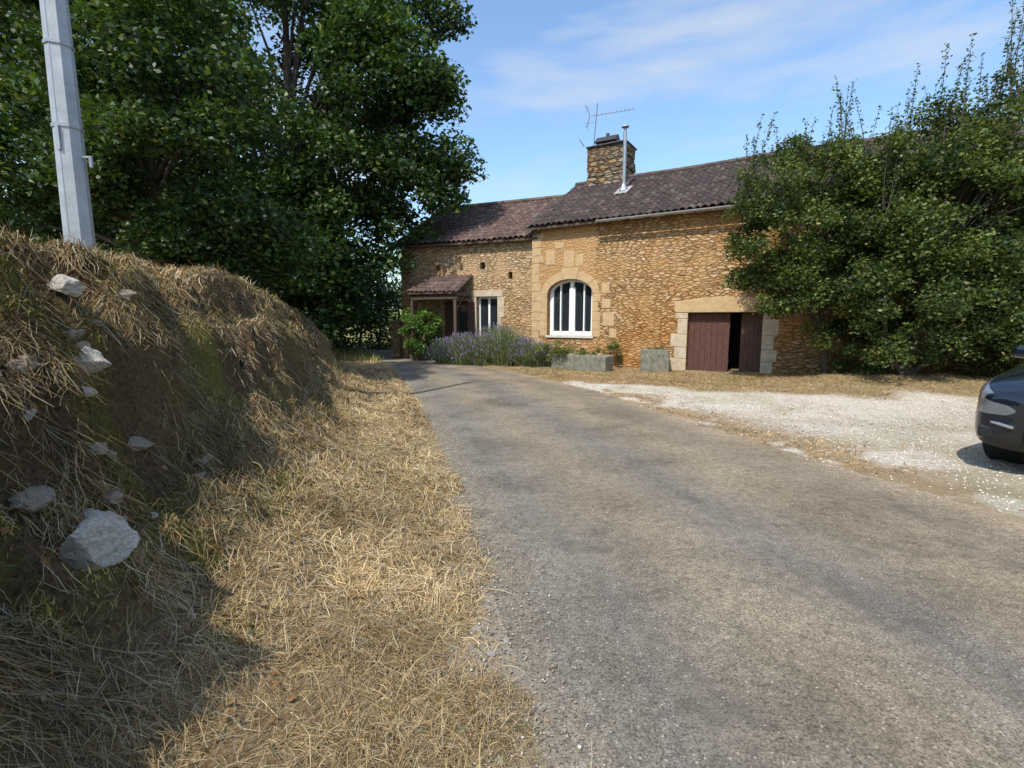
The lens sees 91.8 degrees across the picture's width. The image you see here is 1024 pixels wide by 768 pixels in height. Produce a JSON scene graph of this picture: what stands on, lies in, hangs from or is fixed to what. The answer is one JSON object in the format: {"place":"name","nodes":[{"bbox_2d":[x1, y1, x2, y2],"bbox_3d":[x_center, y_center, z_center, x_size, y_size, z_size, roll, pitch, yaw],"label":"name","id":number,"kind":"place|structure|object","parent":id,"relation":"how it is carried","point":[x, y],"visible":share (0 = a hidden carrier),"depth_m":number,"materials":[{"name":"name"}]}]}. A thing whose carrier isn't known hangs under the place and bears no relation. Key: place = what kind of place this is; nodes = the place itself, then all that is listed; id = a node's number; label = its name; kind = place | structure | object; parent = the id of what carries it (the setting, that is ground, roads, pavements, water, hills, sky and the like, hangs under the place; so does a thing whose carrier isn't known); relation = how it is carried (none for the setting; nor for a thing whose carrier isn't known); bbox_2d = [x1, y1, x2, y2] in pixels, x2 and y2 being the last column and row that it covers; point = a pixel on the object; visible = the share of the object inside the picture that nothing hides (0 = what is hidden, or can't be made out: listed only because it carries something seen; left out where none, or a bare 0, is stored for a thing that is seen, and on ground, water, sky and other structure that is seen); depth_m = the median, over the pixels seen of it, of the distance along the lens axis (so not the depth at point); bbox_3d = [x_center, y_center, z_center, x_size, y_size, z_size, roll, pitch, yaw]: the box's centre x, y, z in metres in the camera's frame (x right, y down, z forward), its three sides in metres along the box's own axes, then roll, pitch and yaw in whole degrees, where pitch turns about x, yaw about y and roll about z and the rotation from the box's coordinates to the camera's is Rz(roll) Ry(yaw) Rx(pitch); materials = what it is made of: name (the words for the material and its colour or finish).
{"place":"outdoors","nodes":[
{"label":"outdoors","id":0,"kind":"place"},
{"bbox_2d":[0,238,1023,767],"bbox_3d":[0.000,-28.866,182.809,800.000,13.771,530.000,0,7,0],"label":"ground","id":1,"kind":"structure","parent":0,"point":[126,414],"depth_m":2.87,"materials":[{"name":"beige plant"}]},
{"bbox_2d":[5,360,41,371],"bbox_3d":[-2.220,-0.079,2.261,0.086,0.072,0.152,4,8,26],"label":"limestone rock","id":2,"kind":"object","parent":1,"relation":"on","point":[20,367],"visible":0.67,"depth_m":2.23,"materials":[{"name":"grey stone"}]},
{"bbox_2d":[18,355,36,366],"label":"limestone rock","id":3,"kind":"object","parent":1,"relation":"on","point":[24,358],"visible":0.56,"depth_m":2.24,"materials":[{"name":"beige stone"}]},
{"bbox_2d":[23,409,37,420],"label":"limestone rock","id":4,"kind":"object","parent":1,"relation":"on","point":[28,415],"visible":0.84,"depth_m":2.17,"materials":[{"name":"grey stone"}]},
{"bbox_2d":[7,485,55,513],"bbox_3d":[-2.038,0.489,2.120,0.132,0.094,0.215,-3,8,-25],"label":"limestone rock","id":5,"kind":"object","parent":1,"relation":"on","point":[24,503],"visible":0.92,"depth_m":2.07,"materials":[{"name":"grey stone"}]},
{"bbox_2d":[46,274,86,296],"bbox_3d":[-2.457,-0.538,2.714,0.184,0.125,0.164,1,7,9],"label":"limestone rock","id":6,"kind":"object","parent":1,"relation":"on","point":[70,286],"visible":0.94,"depth_m":2.67,"materials":[{"name":"white stone"}]},
{"bbox_2d":[39,0,96,251],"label":"utility pole","id":7,"kind":"object","parent":1,"relation":"on","point":[71,157],"visible":0.88,"depth_m":5.46,"materials":[{"name":"concrete"}]},
{"bbox_2d":[62,330,83,340],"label":"limestone rock","id":8,"kind":"object","parent":1,"relation":"on","point":[71,334],"visible":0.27,"depth_m":2.66,"materials":[{"name":"grey stone"}]},
{"bbox_2d":[73,341,90,347],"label":"limestone rock","id":9,"kind":"object","parent":1,"relation":"on","point":[82,344],"visible":0.52,"depth_m":2.62,"materials":[{"name":"grey stone"}]},
{"bbox_2d":[81,386,97,396],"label":"limestone rock","id":10,"kind":"object","parent":1,"relation":"on","point":[87,393],"visible":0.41,"depth_m":2.50,"materials":[{"name":"grey stone"}]},
{"bbox_2d":[74,346,111,373],"bbox_3d":[-2.241,-0.128,2.633,0.188,0.150,0.178,-8,11,-19],"label":"limestone rock","id":11,"kind":"object","parent":1,"relation":"on","point":[99,360],"visible":0.65,"depth_m":2.62,"materials":[{"name":"white stone"}]},
{"bbox_2d":[90,319,102,326],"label":"limestone rock","id":12,"kind":"object","parent":1,"relation":"on","point":[94,321],"visible":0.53,"depth_m":2.83,"materials":[{"name":"grey stone"}]},
{"bbox_2d":[89,442,107,455],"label":"limestone rock","id":13,"kind":"object","parent":1,"relation":"on","point":[96,452],"visible":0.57,"depth_m":2.46,"materials":[{"name":"grey stone"}]},
{"bbox_2d":[58,516,140,569],"bbox_3d":[-1.766,0.672,2.107,0.297,0.219,0.188,-4,9,-31],"label":"limestone rock","id":14,"kind":"object","parent":1,"relation":"on","point":[101,539],"visible":0.91,"depth_m":2.07,"materials":[{"name":"grey stone"}]},
{"bbox_2d":[81,508,124,520],"bbox_3d":[-1.950,0.688,2.330,0.261,0.224,0.186,0,7,-3],"label":"limestone rock","id":15,"kind":"object","parent":1,"relation":"on","point":[97,513],"visible":0.14,"depth_m":2.29,"materials":[{"name":"grey stone"}]},
{"bbox_2d":[0,1,220,266],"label":"ash tree","id":16,"kind":"object","parent":1,"relation":"on","point":[8,56],"visible":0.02,"depth_m":19.21,"materials":[{"name":"green plant"}]},
{"bbox_2d":[107,449,116,457],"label":"limestone rock","id":17,"kind":"object","parent":1,"relation":"on","point":[110,453],"visible":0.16,"depth_m":2.64,"materials":[{"name":"grey stone"}]},
{"bbox_2d":[103,491,123,504],"bbox_3d":[-1.988,0.556,2.446,0.120,0.059,0.098,1,7,9],"label":"limestone rock","id":18,"kind":"object","parent":1,"relation":"on","point":[118,495],"visible":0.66,"depth_m":2.43,"materials":[{"name":"grey stone"}]},
{"bbox_2d":[118,289,136,300],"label":"limestone rock","id":19,"kind":"object","parent":1,"relation":"on","point":[128,294],"visible":0.66,"depth_m":3.21,"materials":[{"name":"white stone"}]},
{"bbox_2d":[128,436,154,450],"bbox_3d":[-2.232,0.355,2.933,0.203,0.094,0.140,16,-12,-41],"label":"limestone rock","id":20,"kind":"object","parent":1,"relation":"on","point":[137,443],"visible":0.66,"depth_m":2.91,"materials":[{"name":"grey stone"}]},
{"bbox_2d":[151,512,158,518],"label":"limestone rock","id":21,"kind":"object","parent":1,"relation":"on","point":[155,516],"visible":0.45,"depth_m":2.64,"materials":[{"name":"grey stone"}]},
{"bbox_2d":[0,233,338,757],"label":"moss cushions","id":22,"kind":"object","parent":1,"relation":"on","point":[114,461],"visible":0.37,"depth_m":2.53,"materials":[{"name":"green plant"}]},
{"bbox_2d":[0,0,342,297],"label":"tree","id":23,"kind":"object","parent":1,"relation":"on","point":[126,129],"visible":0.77,"depth_m":9.58,"materials":[{"name":"green plant"}]},
{"bbox_2d":[0,239,366,767],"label":"fallen leaves","id":24,"kind":"object","parent":1,"relation":"on","point":[4,530],"visible":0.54,"depth_m":2.14,"materials":[{"name":"plant"}]},
{"bbox_2d":[199,453,212,465],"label":"limestone rock","id":25,"kind":"object","parent":1,"relation":"on","point":[205,458],"visible":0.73,"depth_m":3.38,"materials":[{"name":"grey stone"}]},
{"bbox_2d":[0,223,555,767],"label":"dry grass bank","id":26,"kind":"structure","parent":1,"relation":"on","point":[352,475],"depth_m":2.40,"materials":[{"name":"plant"}]},
{"bbox_2d":[97,0,489,322],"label":"roadside tree","id":27,"kind":"object","parent":1,"relation":"on","point":[327,124],"visible":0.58,"depth_m":18.03,"materials":[{"name":"green plant"}]},
{"bbox_2d":[0,217,591,767],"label":"dry grass tufts","id":28,"kind":"object","parent":1,"relation":"on","point":[208,271],"visible":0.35,"depth_m":3.11,"materials":[{"name":"plant"}]},
{"bbox_2d":[230,255,401,352],"bbox_3d":[-10.690,-5.973,28.759,24.192,12.247,23.407,0,7,0],"label":"hedgerow","id":29,"kind":"object","parent":1,"relation":"on","point":[327,326],"visible":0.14,"depth_m":23.84,"materials":[{"name":"green plant"}]},
{"bbox_2d":[307,277,401,324],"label":"distant trees","id":30,"kind":"object","parent":1,"relation":"on","point":[398,283],"visible":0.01,"depth_m":92.23,"materials":[{"name":"green plant"}]},
{"bbox_2d":[330,341,390,361],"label":"meadow grass","id":31,"kind":"structure","parent":1,"relation":"on","point":[354,353],"depth_m":20.95,"materials":[{"name":"plant"}]},
{"bbox_2d":[389,321,402,356],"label":"stone gate pillar","id":32,"kind":"structure","parent":1,"relation":"on","point":[396,344],"depth_m":21.33,"materials":[{"name":"stone"}]},
{"bbox_2d":[398,306,445,359],"bbox_3d":[-3.534,-1.973,19.495,1.969,2.137,1.542,0,7,0],"label":"laurel bush","id":33,"kind":"object","parent":1,"relation":"on","point":[417,345],"visible":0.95,"depth_m":19.22,"materials":[{"name":"green plant"}]},
{"bbox_2d":[471,625,483,631],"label":"limestone rock","id":34,"kind":"object","parent":1,"relation":"on","point":[475,628],"visible":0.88,"depth_m":2.52,"materials":[{"name":"beige stone"}]},
{"bbox_2d":[418,322,559,367],"bbox_3d":[-0.683,-1.085,17.867,5.670,2.367,3.464,4,9,30],"label":"lavender hedge","id":35,"kind":"object","parent":1,"relation":"on","point":[500,347],"visible":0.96,"depth_m":17.17,"materials":[{"name":"green plant"}]},
{"bbox_2d":[484,649,495,659],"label":"limestone rock","id":36,"kind":"object","parent":1,"relation":"on","point":[490,652],"visible":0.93,"depth_m":2.32,"materials":[{"name":"beige stone"}]},
{"bbox_2d":[551,353,612,371],"bbox_3d":[2.250,-0.634,16.051,1.950,0.650,0.600,5,9,35],"label":"stone trough","id":37,"kind":"object","parent":1,"relation":"on","point":[592,362],"visible":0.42,"depth_m":15.69,"materials":[{"name":"grey stone"}]},
{"bbox_2d":[523,338,666,362],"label":"border plants","id":38,"kind":"object","parent":1,"relation":"on","point":[562,350],"visible":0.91,"depth_m":16.29,"materials":[{"name":"green plant"}]},
{"bbox_2d":[640,349,669,372],"bbox_3d":[4.450,-0.662,15.493,0.850,0.850,0.600,2,8,14],"label":"stone trough","id":39,"kind":"object","parent":1,"relation":"on","point":[654,360],"visible":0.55,"depth_m":15.20,"materials":[{"name":"grey stone"}]},
{"bbox_2d":[396,103,1023,374],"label":"stone farmhouse","id":40,"kind":"object","parent":1,"relation":"on","point":[614,247],"visible":0.61,"depth_m":16.77,"materials":[{"name":"brown stone"}]},
{"bbox_2d":[485,364,1007,474],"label":"dry grass yard","id":41,"kind":"structure","parent":1,"relation":"on","point":[745,378],"depth_m":11.21,"materials":[{"name":"plant"}]},
{"bbox_2d":[721,75,936,374],"bbox_3d":[7.487,-3.719,11.910,4.580,7.473,3.237,3,8,23],"label":"plum tree","id":42,"kind":"object","parent":1,"relation":"on","point":[856,171],"visible":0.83,"depth_m":11.61,"materials":[{"name":"green plant"}]},
{"bbox_2d":[830,0,1023,378],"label":"apple tree","id":43,"kind":"object","parent":1,"relation":"on","point":[949,306],"visible":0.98,"depth_m":10.36,"materials":[{"name":"green plant"}]},
{"bbox_2d":[975,345,1023,463],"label":"parked car","id":44,"kind":"object","parent":1,"relation":"on","point":[999,422],"visible":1,"depth_m":5.14,"materials":[{"name":"black paint"}]},
{"bbox_2d":[0,0,1023,309],"label":"sky","id":45,"kind":"structure","parent":0,"point":[699,77],"materials":[{"name":"blue"}]},
{"bbox_2d":[353,346,1023,767],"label":"road","id":46,"kind":"structure","parent":0,"point":[937,668],"depth_m":2.93,"materials":[{"name":"grey asphalt"}]},
{"bbox_2d":[410,409,640,767],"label":"road edge grit","id":47,"kind":"object","parent":46,"relation":"on","point":[579,746],"visible":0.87,"depth_m":2.40,"materials":[{"name":"stone"}]},
{"bbox_2d":[407,378,1022,766],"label":"road chippings","id":48,"kind":"object","parent":46,"relation":"on","point":[697,567],"visible":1,"depth_m":3.52,"materials":[{"name":"gravel"}]},
{"bbox_2d":[559,381,1023,514],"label":"gravel","id":49,"kind":"structure","parent":0,"point":[908,424],"depth_m":7.79,"materials":[{"name":"beige gravel"}]}
]}

